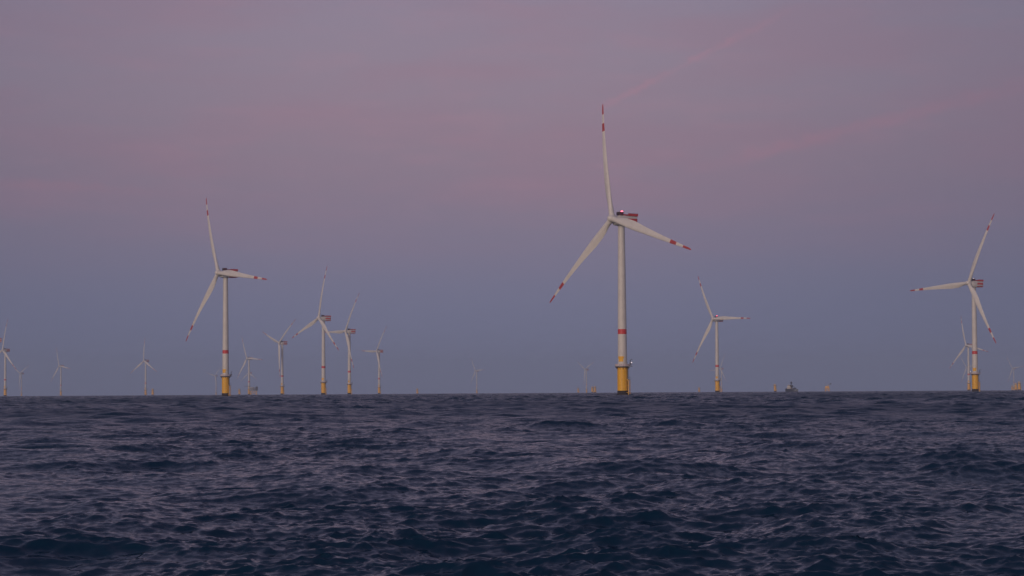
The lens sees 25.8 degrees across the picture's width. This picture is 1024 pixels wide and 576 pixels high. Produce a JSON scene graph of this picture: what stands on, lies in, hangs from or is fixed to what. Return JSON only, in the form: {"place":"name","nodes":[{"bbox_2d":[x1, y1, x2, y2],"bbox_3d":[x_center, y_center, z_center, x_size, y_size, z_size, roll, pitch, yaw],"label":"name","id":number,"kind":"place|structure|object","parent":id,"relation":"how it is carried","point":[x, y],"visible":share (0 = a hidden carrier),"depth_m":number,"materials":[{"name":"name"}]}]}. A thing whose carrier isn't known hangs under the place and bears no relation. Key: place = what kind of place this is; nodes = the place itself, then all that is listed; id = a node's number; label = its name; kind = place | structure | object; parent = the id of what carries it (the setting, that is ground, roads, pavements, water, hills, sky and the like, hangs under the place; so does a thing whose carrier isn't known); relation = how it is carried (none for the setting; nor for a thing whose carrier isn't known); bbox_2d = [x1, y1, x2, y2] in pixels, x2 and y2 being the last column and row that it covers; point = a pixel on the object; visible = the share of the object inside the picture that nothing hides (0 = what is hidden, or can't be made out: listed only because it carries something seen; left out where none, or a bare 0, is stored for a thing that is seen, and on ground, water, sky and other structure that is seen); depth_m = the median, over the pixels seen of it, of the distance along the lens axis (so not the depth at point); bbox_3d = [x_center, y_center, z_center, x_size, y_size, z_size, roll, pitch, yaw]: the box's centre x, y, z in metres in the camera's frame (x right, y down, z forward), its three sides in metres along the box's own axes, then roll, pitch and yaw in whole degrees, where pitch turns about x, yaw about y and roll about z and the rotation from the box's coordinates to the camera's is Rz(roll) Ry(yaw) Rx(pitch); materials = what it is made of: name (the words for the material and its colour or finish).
{"place":"outdoors","nodes":[
{"label":"outdoors","id":0,"kind":"place"},
{"bbox_2d":[0,390,1023,575],"bbox_3d":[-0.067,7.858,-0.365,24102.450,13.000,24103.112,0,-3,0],"label":"sea","id":1,"kind":"structure","parent":0,"point":[866,483],"depth_m":53.94,"materials":[{"name":"blue liquid"}]},
{"bbox_2d":[0,320,15,395],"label":"wind turbine","id":2,"kind":"object","parent":1,"relation":"in","point":[4,350],"visible":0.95,"depth_m":4466.48,"materials":[{"name":"yellow paint"}]},
{"bbox_2d":[13,366,27,395],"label":"wind turbine","id":3,"kind":"object","parent":1,"relation":"in","point":[21,373],"visible":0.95,"depth_m":8933.75,"materials":[{"name":"yellow paint"}]},
{"bbox_2d":[51,347,69,395],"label":"wind turbine","id":4,"kind":"object","parent":1,"relation":"in","point":[60,366],"visible":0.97,"depth_m":6844.19,"materials":[{"name":"yellow paint"}]},
{"bbox_2d":[131,340,156,394],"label":"wind turbine","id":5,"kind":"object","parent":1,"relation":"in","point":[146,388],"visible":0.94,"depth_m":5956.86,"materials":[{"name":"yellow paint"}]},
{"bbox_2d":[206,366,221,394],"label":"wind turbine","id":6,"kind":"object","parent":1,"relation":"in","point":[215,381],"visible":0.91,"depth_m":10374.83,"materials":[{"name":"yellow paint"}]},
{"bbox_2d":[186,199,266,395],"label":"wind turbine","id":7,"kind":"object","parent":1,"relation":"in","point":[225,274],"visible":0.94,"depth_m":1667.08,"materials":[{"name":"yellow paint"}]},
{"bbox_2d":[238,339,261,394],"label":"wind turbine","id":8,"kind":"object","parent":1,"relation":"in","point":[249,359],"visible":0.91,"depth_m":5643.61,"materials":[{"name":"yellow paint"}]},
{"bbox_2d":[244,386,257,394],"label":"offshore substation","id":9,"kind":"object","parent":1,"relation":"in","point":[253,389],"visible":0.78,"depth_m":5586.72,"materials":[{"name":"yellow paint"}]},
{"bbox_2d":[263,319,295,394],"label":"wind turbine","id":10,"kind":"object","parent":1,"relation":"in","point":[281,343],"visible":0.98,"depth_m":3970.58,"materials":[{"name":"yellow paint"}]},
{"bbox_2d":[292,268,338,394],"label":"wind turbine","id":11,"kind":"object","parent":1,"relation":"in","point":[322,319],"visible":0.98,"depth_m":2679.92,"materials":[{"name":"yellow paint"}]},
{"bbox_2d":[325,294,358,393],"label":"wind turbine","id":12,"kind":"object","parent":1,"relation":"in","point":[349,332],"visible":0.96,"depth_m":3248.51,"materials":[{"name":"yellow paint"}]},
{"bbox_2d":[365,326,386,393],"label":"wind turbine","id":13,"kind":"object","parent":1,"relation":"in","point":[378,351],"visible":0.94,"depth_m":4800.02,"materials":[{"name":"yellow paint"}]},
{"bbox_2d":[470,358,479,392],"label":"wind turbine","id":14,"kind":"object","parent":1,"relation":"in","point":[476,377],"visible":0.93,"depth_m":8935.49,"materials":[{"name":"yellow paint"}]},
{"bbox_2d":[577,361,593,392],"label":"wind turbine","id":15,"kind":"object","parent":1,"relation":"in","point":[586,369],"visible":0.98,"depth_m":8692.63,"materials":[{"name":"yellow paint"}]},
{"bbox_2d":[550,105,690,394],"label":"wind turbine","id":16,"kind":"object","parent":1,"relation":"in","point":[622,220],"visible":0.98,"depth_m":1165.92,"materials":[{"name":"yellow paint"}]},
{"bbox_2d":[711,355,725,391],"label":"wind turbine","id":17,"kind":"object","parent":1,"relation":"in","point":[720,368],"visible":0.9,"depth_m":8691.59,"materials":[{"name":"yellow paint"}]},
{"bbox_2d":[692,277,749,391],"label":"wind turbine","id":18,"kind":"object","parent":1,"relation":"in","point":[716,319],"visible":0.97,"depth_m":2797.60,"materials":[{"name":"yellow paint"}]},
{"bbox_2d":[785,381,797,391],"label":"supply ship","id":19,"kind":"object","parent":1,"relation":"on","point":[789,388],"visible":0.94,"depth_m":2996.29,"materials":[{"name":"blue paint"}]},
{"bbox_2d":[910,215,995,391],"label":"wind turbine","id":20,"kind":"object","parent":1,"relation":"in","point":[972,284],"visible":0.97,"depth_m":1891.31,"materials":[{"name":"yellow paint"}]},
{"bbox_2d":[961,358,970,390],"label":"wind turbine","id":21,"kind":"object","parent":1,"relation":"in","point":[967,373],"visible":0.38,"depth_m":8694.95,"materials":[{"name":"yellow paint"}]},
{"bbox_2d":[951,319,987,390],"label":"wind turbine","id":22,"kind":"object","parent":1,"relation":"in","point":[967,345],"visible":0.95,"depth_m":4531.63,"materials":[{"name":"yellow paint"}]},
{"bbox_2d":[1007,358,1022,389],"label":"wind turbine","id":23,"kind":"object","parent":1,"relation":"in","point":[1013,375],"visible":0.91,"depth_m":9190.96,"materials":[{"name":"white paint"}]},
{"bbox_2d":[0,0,1023,395],"label":"sky","id":24,"kind":"structure","parent":0,"point":[819,164],"materials":[{"name":"purple"}]}
]}

